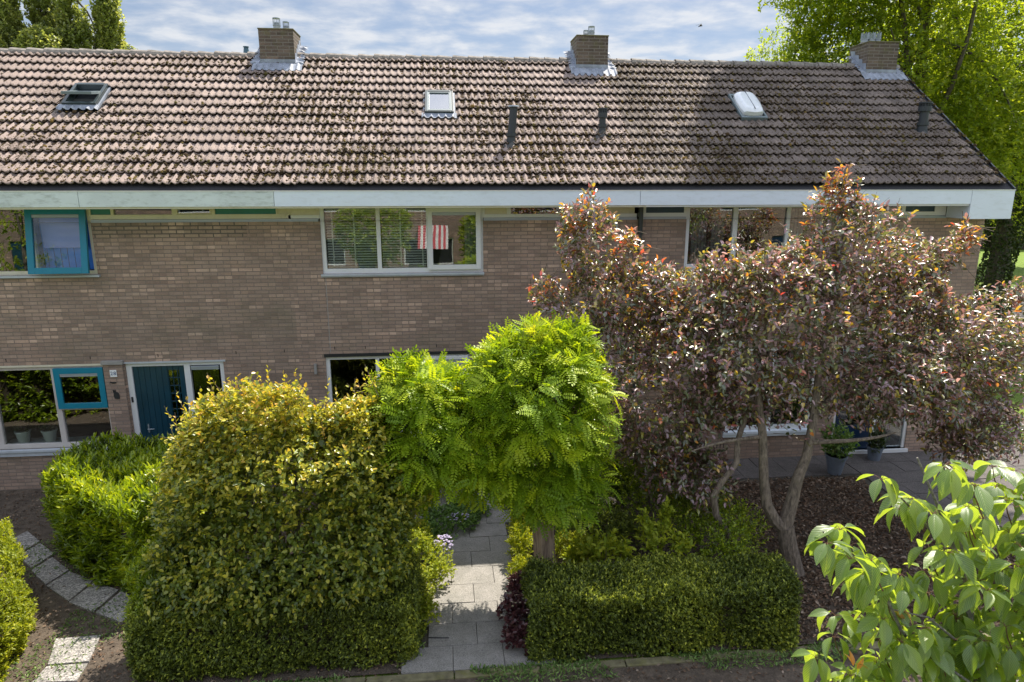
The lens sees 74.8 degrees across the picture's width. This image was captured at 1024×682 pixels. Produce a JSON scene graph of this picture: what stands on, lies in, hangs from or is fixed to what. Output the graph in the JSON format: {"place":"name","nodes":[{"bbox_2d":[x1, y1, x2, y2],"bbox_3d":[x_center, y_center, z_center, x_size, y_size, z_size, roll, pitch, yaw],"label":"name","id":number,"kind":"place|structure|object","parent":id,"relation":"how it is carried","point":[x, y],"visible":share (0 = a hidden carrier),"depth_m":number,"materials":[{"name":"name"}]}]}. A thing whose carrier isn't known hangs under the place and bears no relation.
{"place":"outdoors","nodes":[
{"label":"outdoors","id":0,"kind":"place"},
{"bbox_2d":[401,488,555,674],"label":"garden path","id":1,"kind":"structure","parent":0,"point":[461,648],"depth_m":8.88,"materials":[{"name":"grey concrete"}]},
{"bbox_2d":[387,515,457,588],"bbox_3d":[-1.340,2.993,9.651,1.009,0.596,1.503,-12,18,-41],"label":"lady mantle","id":2,"kind":"object","parent":1,"relation":"on","point":[434,562],"visible":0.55,"depth_m":9.48,"materials":[{"name":"green plant"}]},
{"bbox_2d":[418,564,441,630],"bbox_3d":[-1.132,3.270,8.652,0.466,0.469,1.009,-4,14,-15],"label":"lady mantle","id":3,"kind":"object","parent":1,"relation":"on","point":[429,606],"visible":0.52,"depth_m":8.44,"materials":[{"name":"green plant"}]},
{"bbox_2d":[496,570,530,655],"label":"coral bells","id":4,"kind":"object","parent":1,"relation":"on","point":[515,605],"visible":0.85,"depth_m":8.33,"materials":[{"name":"purple plant"}]},
{"bbox_2d":[0,382,1023,681],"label":"garden soil","id":5,"kind":"structure","parent":0,"point":[22,524],"depth_m":8.55,"materials":[{"name":"brown soil"}]},
{"bbox_2d":[0,516,38,681],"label":"yellow green bush","id":6,"kind":"object","parent":5,"relation":"on","point":[17,621],"visible":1,"depth_m":7.97,"materials":[{"name":"green plant"}]},
{"bbox_2d":[14,531,39,550],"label":"paving slab","id":7,"kind":"structure","parent":5,"relation":"on","point":[26,537],"depth_m":10.50,"materials":[{"name":"concrete"}]},
{"bbox_2d":[22,543,53,567],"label":"paving slab","id":8,"kind":"structure","parent":5,"relation":"on","point":[28,559],"depth_m":10.08,"materials":[{"name":"concrete"}]},
{"bbox_2d":[31,557,68,584],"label":"paving slab","id":9,"kind":"structure","parent":5,"relation":"on","point":[44,576],"depth_m":9.69,"materials":[{"name":"concrete"}]},
{"bbox_2d":[33,663,87,681],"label":"paving slab","id":10,"kind":"structure","parent":5,"relation":"on","point":[67,675],"depth_m":7.65,"materials":[{"name":"concrete"}]},
{"bbox_2d":[46,571,92,601],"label":"paving slab","id":11,"kind":"structure","parent":5,"relation":"on","point":[67,592],"depth_m":9.34,"materials":[{"name":"concrete"}]},
{"bbox_2d":[48,635,100,665],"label":"paving slab","id":12,"kind":"structure","parent":5,"relation":"on","point":[77,651],"depth_m":8.03,"materials":[{"name":"concrete"}]},
{"bbox_2d":[69,583,118,612],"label":"paving slab","id":13,"kind":"structure","parent":5,"relation":"on","point":[89,596],"depth_m":9.06,"materials":[{"name":"concrete"}]},
{"bbox_2d":[96,591,132,623],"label":"paving slab","id":14,"kind":"structure","parent":5,"relation":"on","point":[117,603],"depth_m":8.82,"materials":[{"name":"concrete"}]},
{"bbox_2d":[38,422,246,598],"bbox_3d":[-5.570,2.458,10.050,2.735,1.885,3.051,-1,13,-6],"label":"laurel hedge","id":15,"kind":"object","parent":5,"relation":"on","point":[97,508],"visible":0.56,"depth_m":9.39,"materials":[{"name":"green plant"}]},
{"bbox_2d":[115,521,207,672],"bbox_3d":[-4.039,2.997,7.965,0.981,1.588,1.186,-1,13,-6],"label":"conifer bush","id":16,"kind":"object","parent":5,"relation":"on","point":[140,585],"visible":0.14,"depth_m":7.55,"materials":[{"name":"green plant"}]},
{"bbox_2d":[3,507,515,681],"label":"soil weeds","id":17,"kind":"object","parent":5,"relation":"on","point":[55,664],"visible":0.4,"depth_m":8.32,"materials":[{"name":"green plant"}]},
{"bbox_2d":[121,548,428,681],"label":"clipped hedge","id":18,"kind":"object","parent":5,"relation":"on","point":[390,625],"visible":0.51,"depth_m":7.62,"materials":[{"name":"green plant"}]},
{"bbox_2d":[135,364,434,637],"bbox_3d":[-2.675,1.968,8.004,3.492,3.502,1.935,-1,13,-6],"label":"hornbeam bush","id":19,"kind":"object","parent":5,"relation":"on","point":[197,446],"visible":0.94,"depth_m":7.49,"materials":[{"name":"green plant"}]},
{"bbox_2d":[402,494,492,551],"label":"ground cover","id":20,"kind":"object","parent":5,"relation":"on","point":[447,511],"visible":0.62,"depth_m":10.83,"materials":[{"name":"green plant"}]},
{"bbox_2d":[0,468,920,681],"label":"leaf litter","id":21,"kind":"object","parent":5,"relation":"on","point":[628,670],"visible":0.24,"depth_m":8.09,"materials":[{"name":"brown plant"}]},
{"bbox_2d":[349,308,628,562],"bbox_3d":[-0.281,1.611,8.505,3.532,4.031,2.156,-1,13,-6],"label":"robinia tree","id":22,"kind":"object","parent":5,"relation":"on","point":[545,484],"visible":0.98,"depth_m":7.99,"materials":[{"name":"green plant"}]},
{"bbox_2d":[504,509,588,580],"bbox_3d":[0.489,2.910,9.803,1.287,0.616,1.711,-1,13,-6],"label":"shrub","id":23,"kind":"object","parent":5,"relation":"on","point":[520,546],"visible":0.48,"depth_m":9.66,"materials":[{"name":"green plant"}]},
{"bbox_2d":[559,497,636,579],"bbox_3d":[1.147,2.776,9.040,1.001,1.414,0.864,-1,13,-6],"label":"hydrangea","id":24,"kind":"object","parent":5,"relation":"on","point":[590,548],"visible":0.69,"depth_m":8.86,"materials":[{"name":"green plant"}]},
{"bbox_2d":[553,440,685,556],"bbox_3d":[1.627,2.328,10.891,2.054,1.432,2.970,7,15,29],"label":"dark shrub","id":25,"kind":"object","parent":5,"relation":"on","point":[626,527],"visible":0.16,"depth_m":10.05,"materials":[{"name":"green plant"}]},
{"bbox_2d":[517,548,806,664],"bbox_3d":[1.808,3.194,8.235,3.440,1.069,1.133,-1,13,-6],"label":"clipped hedge","id":26,"kind":"object","parent":5,"relation":"on","point":[692,601],"visible":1,"depth_m":7.96,"materials":[{"name":"green plant"}]},
{"bbox_2d":[630,495,695,561],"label":"hydrangea","id":27,"kind":"object","parent":5,"relation":"on","point":[651,542],"visible":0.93,"depth_m":8.97,"materials":[{"name":"green plant"}]},
{"bbox_2d":[601,434,773,561],"bbox_3d":[2.551,2.353,10.136,1.517,1.736,2.862,-11,17,-38],"label":"dark shrub","id":28,"kind":"object","parent":5,"relation":"on","point":[725,513],"visible":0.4,"depth_m":9.54,"materials":[{"name":"green plant"}]},
{"bbox_2d":[524,158,1023,577],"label":"purple plum tree","id":29,"kind":"object","parent":5,"relation":"on","point":[948,401],"visible":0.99,"depth_m":9.22,"materials":[{"name":"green plant"}]},
{"bbox_2d":[724,473,1015,641],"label":"bark mulch","id":30,"kind":"object","parent":5,"relation":"on","point":[820,520],"visible":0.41,"depth_m":10.78,"materials":[{"name":"brown wood"}]},
{"bbox_2d":[18,0,1023,68],"label":"sky","id":31,"kind":"structure","parent":0,"point":[637,29],"materials":[{"name":"blue"}]},
{"bbox_2d":[277,249,1023,681],"bbox_3d":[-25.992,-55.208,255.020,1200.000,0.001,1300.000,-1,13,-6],"label":"ground","id":32,"kind":"structure","parent":0,"point":[1019,269],"depth_m":18.02,"materials":[{"name":"green soil"}]},
{"bbox_2d":[0,36,8,48],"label":"maple tree","id":33,"kind":"object","parent":32,"relation":"on","point":[3,44],"visible":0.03,"depth_m":43.92,"materials":[{"name":"green plant"}]},
{"bbox_2d":[0,0,27,47],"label":"poplar tree","id":34,"kind":"object","parent":32,"relation":"on","point":[12,25],"visible":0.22,"depth_m":44.58,"materials":[{"name":"green plant"}]},
{"bbox_2d":[11,23,68,48],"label":"maple tree","id":35,"kind":"object","parent":32,"relation":"on","point":[36,36],"visible":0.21,"depth_m":43.70,"materials":[{"name":"green plant"}]},
{"bbox_2d":[22,0,61,31],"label":"poplar tree","id":36,"kind":"object","parent":32,"relation":"on","point":[41,11],"visible":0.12,"depth_m":45.64,"materials":[{"name":"green plant"}]},
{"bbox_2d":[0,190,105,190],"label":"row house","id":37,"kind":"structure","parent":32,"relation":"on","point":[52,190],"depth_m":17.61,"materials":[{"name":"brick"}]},
{"bbox_2d":[52,0,95,49],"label":"poplar tree","id":38,"kind":"object","parent":32,"relation":"on","point":[76,32],"visible":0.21,"depth_m":45.24,"materials":[{"name":"green plant"}]},
{"bbox_2d":[89,0,127,49],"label":"poplar tree","id":39,"kind":"object","parent":32,"relation":"on","point":[109,29],"visible":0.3,"depth_m":45.99,"materials":[{"name":"green plant"}]},
{"bbox_2d":[121,44,137,49],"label":"birch tree","id":40,"kind":"object","parent":32,"relation":"on","point":[127,47],"visible":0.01,"depth_m":46.21,"materials":[{"name":"green plant"}]},
{"bbox_2d":[0,17,310,490],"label":"row house","id":41,"kind":"structure","parent":32,"relation":"on","point":[157,274],"depth_m":11.87,"materials":[{"name":"brick"}]},
{"bbox_2d":[11,416,34,442],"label":"potted plant","id":42,"kind":"object","parent":41,"relation":"on","point":[22,431],"visible":1,"depth_m":12.19,"materials":[{"name":"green plant"}]},
{"bbox_2d":[37,415,58,441],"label":"potted plant","id":43,"kind":"object","parent":41,"relation":"on","point":[49,431],"visible":0.99,"depth_m":12.25,"materials":[{"name":"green plant"}]},
{"bbox_2d":[0,209,97,275],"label":"window","id":44,"kind":"structure","parent":41,"relation":"in","point":[65,236],"depth_m":11.44,"materials":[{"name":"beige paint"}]},
{"bbox_2d":[0,365,112,448],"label":"window","id":45,"kind":"structure","parent":41,"relation":"in","point":[65,371],"depth_m":12.01,"materials":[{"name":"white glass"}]},
{"bbox_2d":[56,82,111,109],"bbox_3d":[-7.928,-4.549,12.440,0.710,0.553,0.773,-1,13,-6],"label":"roof window","id":46,"kind":"structure","parent":41,"relation":"in","point":[102,89],"depth_m":12.33,"materials":[{"name":"grey metal"}]},
{"bbox_2d":[109,370,116,376],"bbox_3d":[-7.096,0.579,11.921,0.114,0.130,0.014,-1,13,-6],"label":"house number sign","id":47,"kind":"object","parent":41,"relation":"attached to","point":[113,373],"visible":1,"depth_m":11.92,"materials":[{"name":"white ceramic"}]},
{"bbox_2d":[113,390,119,398],"bbox_3d":[-7.095,0.953,12.009,0.103,0.172,0.014,-1,13,-6],"label":"wall ornament","id":48,"kind":"object","parent":41,"relation":"attached to","point":[116,395],"depth_m":12.01,"materials":[{"name":"metal"}]},
{"bbox_2d":[132,365,188,440],"bbox_3d":[-6.379,1.542,12.324,0.900,2.240,0.104,-1,13,-6],"label":"front door","id":49,"kind":"structure","parent":41,"relation":"in","point":[152,383],"depth_m":12.21,"materials":[{"name":"blue paint"}]},
{"bbox_2d":[273,26,646,476],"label":"row house","id":50,"kind":"structure","parent":32,"relation":"on","point":[421,198],"depth_m":12.24,"materials":[{"name":"brick"}]},
{"bbox_2d":[314,364,316,373],"bbox_3d":[-3.600,0.509,12.277,0.056,0.190,0.078,-1,13,-6],"label":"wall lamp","id":51,"kind":"object","parent":50,"relation":"attached to","point":[315,368],"visible":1,"depth_m":12.24,"materials":[{"name":"metal"}]},
{"bbox_2d":[326,354,469,432],"bbox_3d":[-2.110,1.015,12.634,2.650,1.560,0.117,-1,13,-6],"label":"window","id":52,"kind":"structure","parent":50,"relation":"in","point":[457,357],"depth_m":12.46,"materials":[{"name":"white paint"}]},
{"bbox_2d":[319,208,482,273],"bbox_3d":[-1.949,-1.816,12.003,2.860,1.180,0.183,-1,13,-6],"label":"window","id":53,"kind":"structure","parent":50,"relation":"in","point":[475,241],"depth_m":12.01,"materials":[{"name":"white paint"}]},
{"bbox_2d":[422,90,456,117],"bbox_3d":[-1.412,-4.599,12.981,0.665,0.593,0.831,-1,13,-6],"label":"roof window","id":54,"kind":"structure","parent":50,"relation":"in","point":[440,103],"depth_m":12.92,"materials":[{"name":"paint"}]},
{"bbox_2d":[298,631,1020,681],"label":"kerb","id":55,"kind":"structure","parent":32,"relation":"on","point":[467,674],"depth_m":7.79,"materials":[{"name":"concrete"}]},
{"bbox_2d":[743,16,803,61],"bbox_3d":[11.056,-7.886,29.944,6.990,12.536,4.497,-6,15,-25],"label":"ash tree","id":56,"kind":"object","parent":32,"relation":"on","point":[748,54],"visible":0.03,"depth_m":28.84,"materials":[{"name":"green plant"}]},
{"bbox_2d":[607,32,1015,460],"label":"row house","id":57,"kind":"structure","parent":32,"relation":"on","point":[746,152],"depth_m":13.08,"materials":[{"name":"brick"}]},
{"bbox_2d":[629,207,643,464],"bbox_3d":[2.343,0.008,12.742,0.097,5.030,0.125,-1,13,-6],"label":"downpipe","id":58,"kind":"object","parent":57,"relation":"attached to","point":[640,224],"visible":0.36,"depth_m":12.22,"materials":[{"name":"grey plastic"}]},
{"bbox_2d":[684,206,831,268],"bbox_3d":[4.630,-1.975,12.672,2.850,1.160,0.142,-1,13,-6],"label":"window","id":59,"kind":"structure","parent":57,"relation":"in","point":[694,246],"depth_m":12.60,"materials":[{"name":"white paint"}]},
{"bbox_2d":[725,346,817,430],"bbox_3d":[5.166,0.944,13.387,1.820,1.710,0.070,-1,13,-6],"label":"window","id":60,"kind":"structure","parent":57,"relation":"in","point":[791,425],"depth_m":13.52,"materials":[{"name":"white paint"}]},
{"bbox_2d":[835,348,878,448],"bbox_3d":[6.999,1.191,13.610,0.820,2.155,0.105,-1,13,-6],"label":"front door","id":61,"kind":"structure","parent":57,"relation":"in","point":[857,434],"depth_m":13.80,"materials":[{"name":"blue paint"}]},
{"bbox_2d":[757,0,1023,223],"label":"maple tree","id":62,"kind":"object","parent":32,"relation":"on","point":[965,52],"visible":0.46,"depth_m":19.67,"materials":[{"name":"green plant"}]},
{"bbox_2d":[791,457,1023,681],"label":"cherry sapling","id":63,"kind":"object","parent":32,"relation":"on","point":[928,651],"visible":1,"depth_m":3.16,"materials":[{"name":"green plant"}]},
{"bbox_2d":[840,1,1023,245],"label":"oak tree","id":64,"kind":"object","parent":32,"relation":"on","point":[961,94],"depth_m":31.97,"materials":[{"name":"green plant"}]},
{"bbox_2d":[912,0,1023,332],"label":"ivy clad tree","id":65,"kind":"object","parent":32,"relation":"on","point":[998,260],"visible":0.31,"depth_m":24.25,"materials":[{"name":"green plant"}]},
{"bbox_2d":[980,226,1023,249],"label":"hedge","id":66,"kind":"object","parent":32,"relation":"on","point":[982,247],"depth_m":55.45,"materials":[{"name":"green plant"}]},
{"bbox_2d":[1008,205,1023,264],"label":"lawn tree","id":67,"kind":"object","parent":32,"relation":"on","point":[1013,237],"visible":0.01,"depth_m":43.36,"materials":[{"name":"green plant"}]},
{"bbox_2d":[426,649,995,681],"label":"verge","id":68,"kind":"structure","parent":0,"point":[774,673],"depth_m":7.70,"materials":[{"name":"green plant"}]},
{"bbox_2d":[235,638,857,681],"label":"verge weeds","id":69,"kind":"object","parent":68,"relation":"on","point":[547,666],"visible":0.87,"depth_m":7.78,"materials":[{"name":"green plant"}]},
{"bbox_2d":[700,447,1023,533],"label":"patio","id":70,"kind":"structure","parent":0,"point":[903,470],"depth_m":13.09,"materials":[{"name":"concrete"}]},
{"bbox_2d":[819,421,859,475],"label":"potted plant","id":71,"kind":"object","parent":70,"relation":"on","point":[836,459],"visible":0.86,"depth_m":12.74,"materials":[{"name":"green plant"}]},
{"bbox_2d":[865,428,889,460],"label":"potted plant","id":72,"kind":"object","parent":70,"relation":"on","point":[875,448],"visible":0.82,"depth_m":13.43,"materials":[{"name":"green plant"}]},
{"bbox_2d":[950,400,1023,447],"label":"side path bed","id":73,"kind":"object","parent":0,"point":[994,432],"depth_m":14.72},
{"bbox_2d":[959,416,1023,445],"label":"shrub","id":74,"kind":"object","parent":73,"relation":"on","point":[1004,431],"visible":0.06,"depth_m":14.44,"materials":[{"name":"green plant"}]},
{"bbox_2d":[967,291,1023,337],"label":"road","id":75,"kind":"structure","parent":0,"point":[1020,314],"depth_m":28.61,"materials":[{"name":"grey asphalt"}]}
]}

